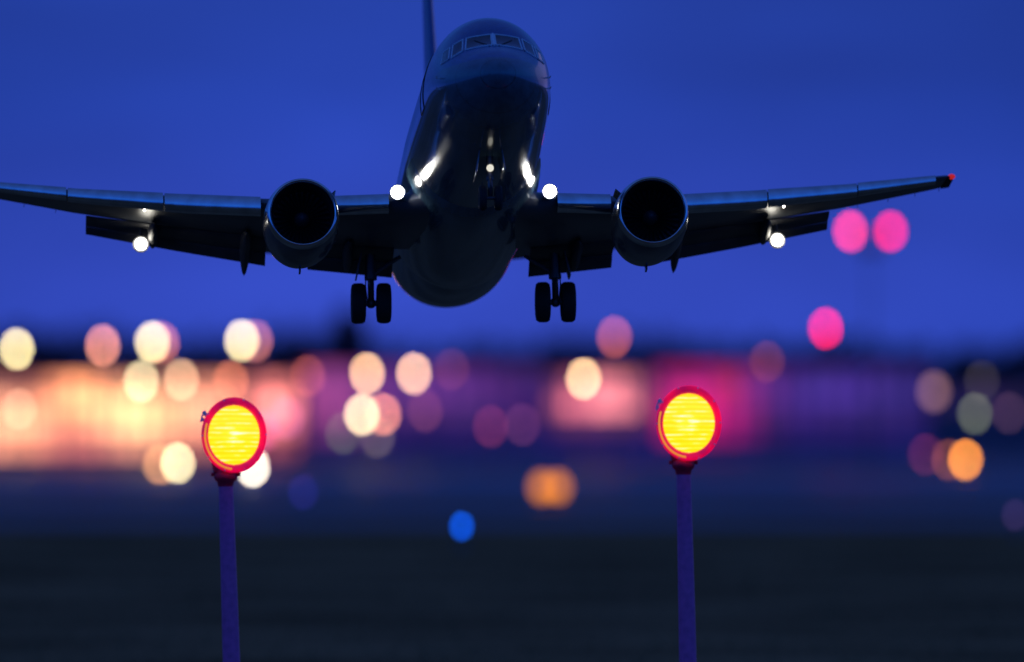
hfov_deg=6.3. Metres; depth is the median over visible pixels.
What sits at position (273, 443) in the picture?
window
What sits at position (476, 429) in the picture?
window
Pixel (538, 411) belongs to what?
window
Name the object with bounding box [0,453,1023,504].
apron
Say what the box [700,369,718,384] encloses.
window
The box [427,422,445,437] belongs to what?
window
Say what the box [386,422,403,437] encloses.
window
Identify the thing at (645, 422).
window
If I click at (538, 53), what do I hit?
cockpit window
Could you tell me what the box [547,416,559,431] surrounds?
window
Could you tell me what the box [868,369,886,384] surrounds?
window
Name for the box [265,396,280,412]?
window
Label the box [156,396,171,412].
window
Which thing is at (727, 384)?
lamp post
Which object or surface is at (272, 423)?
window
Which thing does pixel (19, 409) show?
floodlight mast
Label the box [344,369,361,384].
window
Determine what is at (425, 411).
floodlight mast
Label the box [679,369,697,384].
window
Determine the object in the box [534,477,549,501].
apron lamp
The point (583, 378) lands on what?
floodlight mast
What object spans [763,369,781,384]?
window
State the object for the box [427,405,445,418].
window
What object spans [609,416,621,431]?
window
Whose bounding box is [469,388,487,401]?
window
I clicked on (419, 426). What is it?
window
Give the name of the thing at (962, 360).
wood
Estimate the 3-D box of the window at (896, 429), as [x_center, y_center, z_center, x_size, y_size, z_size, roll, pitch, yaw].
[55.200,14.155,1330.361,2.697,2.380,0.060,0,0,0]
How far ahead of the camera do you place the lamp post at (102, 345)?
1119.88 m
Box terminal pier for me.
[296,360,933,453]
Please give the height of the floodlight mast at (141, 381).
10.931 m
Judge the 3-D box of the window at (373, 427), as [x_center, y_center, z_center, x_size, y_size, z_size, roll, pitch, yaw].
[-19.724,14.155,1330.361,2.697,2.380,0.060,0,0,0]
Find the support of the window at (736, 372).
in the terminal pier
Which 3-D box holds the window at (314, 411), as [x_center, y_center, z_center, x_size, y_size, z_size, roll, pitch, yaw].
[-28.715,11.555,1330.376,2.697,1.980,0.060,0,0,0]
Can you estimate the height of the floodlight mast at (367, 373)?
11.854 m
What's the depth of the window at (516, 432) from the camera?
1330.19 m
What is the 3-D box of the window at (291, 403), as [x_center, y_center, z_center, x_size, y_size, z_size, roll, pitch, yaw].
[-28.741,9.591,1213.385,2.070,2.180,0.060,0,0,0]
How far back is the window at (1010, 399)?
1330.51 m
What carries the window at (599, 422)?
in the glazed pavilion
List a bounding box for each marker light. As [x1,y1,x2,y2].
[200,397,266,661]
[655,385,721,661]
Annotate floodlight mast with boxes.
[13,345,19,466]
[16,405,22,466]
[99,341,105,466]
[138,377,144,466]
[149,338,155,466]
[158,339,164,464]
[178,375,184,466]
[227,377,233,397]
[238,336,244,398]
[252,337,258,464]
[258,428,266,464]
[280,411,291,462]
[304,372,310,466]
[340,429,346,464]
[358,410,365,466]
[363,369,370,466]
[374,432,380,464]
[380,410,386,464]
[410,369,417,466]
[421,407,428,464]
[448,365,454,464]
[487,422,493,464]
[519,420,525,462]
[580,374,586,466]
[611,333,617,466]
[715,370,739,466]
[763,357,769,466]
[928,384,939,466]
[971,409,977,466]
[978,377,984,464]
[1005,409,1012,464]
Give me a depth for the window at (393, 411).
1330.19 m
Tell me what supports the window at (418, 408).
in the terminal pier
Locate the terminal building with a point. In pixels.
(61, 416)
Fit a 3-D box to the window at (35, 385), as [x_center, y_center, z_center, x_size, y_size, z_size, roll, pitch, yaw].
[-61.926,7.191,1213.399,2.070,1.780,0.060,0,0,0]
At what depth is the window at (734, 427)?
1330.19 m
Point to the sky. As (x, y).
(205, 97)
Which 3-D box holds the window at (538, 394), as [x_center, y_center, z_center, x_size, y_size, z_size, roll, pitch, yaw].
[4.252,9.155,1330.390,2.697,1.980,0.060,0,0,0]
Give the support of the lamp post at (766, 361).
on the apron
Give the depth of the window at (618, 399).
1205.25 m
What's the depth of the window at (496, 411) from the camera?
1330.19 m
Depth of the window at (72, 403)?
1213.22 m
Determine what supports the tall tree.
on the ground at (440, 536)
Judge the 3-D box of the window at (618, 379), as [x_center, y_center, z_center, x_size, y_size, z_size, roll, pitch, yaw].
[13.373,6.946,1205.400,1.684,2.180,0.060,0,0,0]
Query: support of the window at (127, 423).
in the terminal building
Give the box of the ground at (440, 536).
[0,505,1023,661]
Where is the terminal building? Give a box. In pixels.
[0,370,308,459]
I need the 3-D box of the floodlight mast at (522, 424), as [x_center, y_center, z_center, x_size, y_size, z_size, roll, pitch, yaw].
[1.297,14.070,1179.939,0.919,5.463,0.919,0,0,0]
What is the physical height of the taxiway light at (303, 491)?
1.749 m
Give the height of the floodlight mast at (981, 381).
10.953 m
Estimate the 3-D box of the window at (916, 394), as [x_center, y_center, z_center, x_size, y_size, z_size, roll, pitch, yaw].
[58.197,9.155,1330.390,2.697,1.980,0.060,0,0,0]
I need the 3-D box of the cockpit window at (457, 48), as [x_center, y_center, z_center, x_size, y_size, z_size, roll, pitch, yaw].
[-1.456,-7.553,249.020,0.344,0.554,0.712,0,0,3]
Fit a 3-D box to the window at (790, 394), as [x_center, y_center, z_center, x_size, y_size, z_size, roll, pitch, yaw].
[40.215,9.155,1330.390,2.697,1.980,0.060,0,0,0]
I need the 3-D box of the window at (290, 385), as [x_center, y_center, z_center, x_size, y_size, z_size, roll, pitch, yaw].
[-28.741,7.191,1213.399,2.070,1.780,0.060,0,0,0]
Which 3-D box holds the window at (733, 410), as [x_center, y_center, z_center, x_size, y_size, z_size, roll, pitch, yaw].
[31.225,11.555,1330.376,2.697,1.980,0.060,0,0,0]
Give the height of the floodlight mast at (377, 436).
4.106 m
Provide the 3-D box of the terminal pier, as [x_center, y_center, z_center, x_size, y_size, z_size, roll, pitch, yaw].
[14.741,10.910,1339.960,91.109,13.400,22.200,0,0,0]
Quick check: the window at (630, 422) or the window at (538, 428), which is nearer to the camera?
the window at (630, 422)
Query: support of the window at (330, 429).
in the terminal pier
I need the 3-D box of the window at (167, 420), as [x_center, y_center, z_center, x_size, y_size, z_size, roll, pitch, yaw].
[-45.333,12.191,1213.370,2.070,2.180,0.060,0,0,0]
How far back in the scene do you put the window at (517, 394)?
1330.51 m
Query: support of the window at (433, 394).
in the terminal pier
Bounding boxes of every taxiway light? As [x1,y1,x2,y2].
[299,488,306,507]
[457,522,466,547]
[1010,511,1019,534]
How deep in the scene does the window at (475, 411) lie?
1330.19 m
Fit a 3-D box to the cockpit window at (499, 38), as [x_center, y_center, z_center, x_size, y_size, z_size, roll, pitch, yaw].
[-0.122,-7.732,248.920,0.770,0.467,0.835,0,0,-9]
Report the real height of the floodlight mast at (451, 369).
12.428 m
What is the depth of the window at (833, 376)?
1330.51 m
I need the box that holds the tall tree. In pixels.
[321,306,375,359]
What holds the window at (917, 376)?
in the terminal pier
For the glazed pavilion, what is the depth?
1204.99 m
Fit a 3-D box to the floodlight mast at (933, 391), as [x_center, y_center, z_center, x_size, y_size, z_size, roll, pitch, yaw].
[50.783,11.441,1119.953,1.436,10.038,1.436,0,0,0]
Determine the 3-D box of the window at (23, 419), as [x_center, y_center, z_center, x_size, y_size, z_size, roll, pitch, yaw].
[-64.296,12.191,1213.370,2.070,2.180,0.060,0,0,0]
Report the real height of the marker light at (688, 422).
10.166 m
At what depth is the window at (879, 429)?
1330.19 m
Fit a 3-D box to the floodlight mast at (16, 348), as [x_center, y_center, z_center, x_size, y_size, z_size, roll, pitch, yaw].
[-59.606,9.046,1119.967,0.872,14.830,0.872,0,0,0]
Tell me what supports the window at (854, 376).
in the terminal pier
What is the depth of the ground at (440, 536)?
457.00 m
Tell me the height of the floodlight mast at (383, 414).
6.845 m
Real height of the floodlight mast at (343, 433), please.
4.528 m
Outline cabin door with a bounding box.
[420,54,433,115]
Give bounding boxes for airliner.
[0,0,954,323]
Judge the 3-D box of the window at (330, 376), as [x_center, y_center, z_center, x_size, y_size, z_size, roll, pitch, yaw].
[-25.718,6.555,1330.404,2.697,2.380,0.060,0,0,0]
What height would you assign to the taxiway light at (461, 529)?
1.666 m
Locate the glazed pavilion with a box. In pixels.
[541,365,657,460]
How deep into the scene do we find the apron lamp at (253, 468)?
968.87 m
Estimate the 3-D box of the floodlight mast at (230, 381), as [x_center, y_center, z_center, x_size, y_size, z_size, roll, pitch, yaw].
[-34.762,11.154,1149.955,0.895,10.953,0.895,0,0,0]
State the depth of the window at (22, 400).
1213.22 m
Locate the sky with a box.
[0,0,1023,373]
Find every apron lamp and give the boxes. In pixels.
[156,460,162,476]
[174,459,180,474]
[249,464,255,479]
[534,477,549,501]
[550,477,565,501]
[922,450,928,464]
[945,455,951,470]
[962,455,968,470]
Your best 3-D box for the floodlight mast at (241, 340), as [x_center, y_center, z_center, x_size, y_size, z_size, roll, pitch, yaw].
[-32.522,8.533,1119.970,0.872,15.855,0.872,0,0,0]
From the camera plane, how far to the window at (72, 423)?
1213.22 m
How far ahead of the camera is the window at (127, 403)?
1213.22 m
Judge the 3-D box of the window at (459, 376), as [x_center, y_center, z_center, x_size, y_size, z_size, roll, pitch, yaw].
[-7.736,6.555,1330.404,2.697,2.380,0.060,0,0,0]
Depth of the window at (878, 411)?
1330.19 m
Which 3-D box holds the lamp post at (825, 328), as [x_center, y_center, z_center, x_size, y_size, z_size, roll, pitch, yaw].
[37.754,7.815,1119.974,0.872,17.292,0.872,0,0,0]
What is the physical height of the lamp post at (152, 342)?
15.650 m
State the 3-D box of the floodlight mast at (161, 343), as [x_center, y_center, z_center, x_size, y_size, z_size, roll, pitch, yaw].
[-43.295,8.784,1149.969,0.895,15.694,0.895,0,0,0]
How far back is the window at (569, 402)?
1205.25 m
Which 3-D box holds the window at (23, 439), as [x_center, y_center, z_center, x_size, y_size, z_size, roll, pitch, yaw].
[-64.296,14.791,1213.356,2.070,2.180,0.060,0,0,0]
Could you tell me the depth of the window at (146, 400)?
1213.22 m
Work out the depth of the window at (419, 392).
1330.51 m
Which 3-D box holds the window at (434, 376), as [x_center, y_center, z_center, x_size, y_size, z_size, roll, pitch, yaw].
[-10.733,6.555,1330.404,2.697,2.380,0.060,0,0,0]
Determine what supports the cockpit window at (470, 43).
in the airliner
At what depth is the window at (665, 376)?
1330.51 m
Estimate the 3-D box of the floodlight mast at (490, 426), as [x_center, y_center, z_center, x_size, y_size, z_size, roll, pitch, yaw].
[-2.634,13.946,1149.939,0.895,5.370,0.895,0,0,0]
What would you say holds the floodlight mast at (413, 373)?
on the apron
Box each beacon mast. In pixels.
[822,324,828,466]
[846,227,894,467]
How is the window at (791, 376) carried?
in the terminal pier
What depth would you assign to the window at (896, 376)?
1330.51 m
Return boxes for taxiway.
[0,514,1023,525]
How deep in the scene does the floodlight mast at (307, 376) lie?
1119.85 m
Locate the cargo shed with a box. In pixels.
[930,374,1023,453]
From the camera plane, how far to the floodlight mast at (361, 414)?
1119.84 m
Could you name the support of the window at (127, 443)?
in the terminal building
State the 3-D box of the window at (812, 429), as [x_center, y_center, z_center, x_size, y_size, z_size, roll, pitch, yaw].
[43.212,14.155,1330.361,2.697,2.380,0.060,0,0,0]
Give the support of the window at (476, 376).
in the terminal pier
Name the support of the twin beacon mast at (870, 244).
on the apron
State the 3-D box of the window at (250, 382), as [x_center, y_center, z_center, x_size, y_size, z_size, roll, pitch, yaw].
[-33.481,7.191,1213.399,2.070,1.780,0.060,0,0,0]
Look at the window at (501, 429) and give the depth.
1330.19 m
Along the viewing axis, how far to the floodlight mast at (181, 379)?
1119.86 m
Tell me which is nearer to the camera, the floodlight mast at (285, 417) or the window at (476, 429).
the floodlight mast at (285, 417)
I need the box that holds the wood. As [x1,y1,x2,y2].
[0,321,1023,373]
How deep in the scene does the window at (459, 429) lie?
1330.19 m
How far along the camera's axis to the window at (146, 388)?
1213.22 m
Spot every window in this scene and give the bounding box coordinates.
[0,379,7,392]
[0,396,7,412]
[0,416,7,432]
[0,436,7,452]
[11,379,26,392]
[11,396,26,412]
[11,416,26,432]
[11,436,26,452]
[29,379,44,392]
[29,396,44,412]
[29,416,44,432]
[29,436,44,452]
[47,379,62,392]
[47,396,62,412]
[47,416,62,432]
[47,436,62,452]
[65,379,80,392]
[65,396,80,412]
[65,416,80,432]
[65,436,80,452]
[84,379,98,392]
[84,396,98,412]
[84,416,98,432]
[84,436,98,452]
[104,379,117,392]
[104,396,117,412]
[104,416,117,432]
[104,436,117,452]
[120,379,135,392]
[120,396,135,412]
[120,416,135,432]
[120,436,135,452]
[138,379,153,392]
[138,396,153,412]
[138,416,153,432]
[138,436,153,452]
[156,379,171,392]
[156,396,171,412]
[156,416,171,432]
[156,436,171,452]
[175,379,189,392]
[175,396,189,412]
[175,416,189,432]
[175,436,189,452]
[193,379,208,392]
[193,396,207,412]
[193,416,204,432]
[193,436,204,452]
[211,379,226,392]
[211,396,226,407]
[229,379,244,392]
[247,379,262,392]
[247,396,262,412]
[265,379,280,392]
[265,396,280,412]
[265,416,280,432]
[265,436,280,452]
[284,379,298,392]
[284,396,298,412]
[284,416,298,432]
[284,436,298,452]
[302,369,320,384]
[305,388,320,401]
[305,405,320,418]
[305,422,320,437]
[323,369,340,384]
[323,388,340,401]
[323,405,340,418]
[323,422,340,437]
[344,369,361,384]
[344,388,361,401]
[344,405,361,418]
[344,422,360,437]
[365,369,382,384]
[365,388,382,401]
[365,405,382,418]
[365,422,382,437]
[386,369,403,384]
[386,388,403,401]
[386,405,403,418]
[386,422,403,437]
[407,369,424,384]
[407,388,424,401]
[407,405,424,418]
[407,422,423,437]
[427,369,445,384]
[427,388,445,401]
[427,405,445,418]
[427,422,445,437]
[440,47,450,64]
[448,369,466,384]
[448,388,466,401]
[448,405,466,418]
[448,422,466,437]
[451,39,463,58]
[465,34,492,50]
[469,369,487,384]
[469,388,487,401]
[469,405,487,418]
[469,422,487,437]
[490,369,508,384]
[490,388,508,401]
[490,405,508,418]
[491,422,508,437]
[494,34,522,49]
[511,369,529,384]
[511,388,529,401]
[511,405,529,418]
[511,422,529,437]
[521,38,535,57]
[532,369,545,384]
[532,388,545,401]
[532,405,545,418]
[532,422,545,437]
[534,47,544,63]
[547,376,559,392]
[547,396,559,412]
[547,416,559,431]
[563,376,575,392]
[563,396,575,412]
[563,416,575,431]
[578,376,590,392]
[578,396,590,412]
[578,416,590,431]
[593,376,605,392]
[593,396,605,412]
[593,416,605,431]
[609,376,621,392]
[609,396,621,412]
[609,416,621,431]
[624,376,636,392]
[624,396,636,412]
[624,416,636,431]
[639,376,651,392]
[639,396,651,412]
[639,416,651,431]
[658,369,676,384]
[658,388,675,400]
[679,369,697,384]
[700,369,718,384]
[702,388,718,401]
[721,369,739,380]
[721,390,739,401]
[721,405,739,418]
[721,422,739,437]
[742,369,760,384]
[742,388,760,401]
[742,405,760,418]
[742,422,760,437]
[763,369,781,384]
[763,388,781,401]
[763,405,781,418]
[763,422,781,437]
[784,369,802,384]
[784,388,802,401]
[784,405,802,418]
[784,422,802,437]
[805,369,823,384]
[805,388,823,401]
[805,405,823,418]
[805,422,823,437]
[826,369,844,384]
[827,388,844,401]
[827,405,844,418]
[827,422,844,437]
[847,369,865,384]
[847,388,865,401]
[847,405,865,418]
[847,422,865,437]
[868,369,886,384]
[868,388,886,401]
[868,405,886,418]
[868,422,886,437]
[889,369,907,384]
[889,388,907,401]
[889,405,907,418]
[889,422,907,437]
[910,369,928,384]
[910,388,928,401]
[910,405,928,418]
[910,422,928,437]
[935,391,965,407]
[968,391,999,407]
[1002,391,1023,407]
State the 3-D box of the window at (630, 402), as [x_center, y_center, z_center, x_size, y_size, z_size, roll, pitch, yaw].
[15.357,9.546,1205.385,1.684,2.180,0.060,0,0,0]
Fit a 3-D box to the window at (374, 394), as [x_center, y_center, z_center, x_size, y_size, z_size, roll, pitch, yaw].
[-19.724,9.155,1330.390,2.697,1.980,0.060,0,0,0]
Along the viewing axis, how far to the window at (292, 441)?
1213.22 m
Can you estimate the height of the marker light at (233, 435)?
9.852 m
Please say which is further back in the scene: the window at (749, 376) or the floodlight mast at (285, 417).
the window at (749, 376)
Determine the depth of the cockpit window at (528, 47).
249.14 m
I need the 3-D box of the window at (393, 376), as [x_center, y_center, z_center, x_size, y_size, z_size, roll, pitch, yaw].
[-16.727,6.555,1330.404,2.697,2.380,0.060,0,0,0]
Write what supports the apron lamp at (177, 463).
on the apron

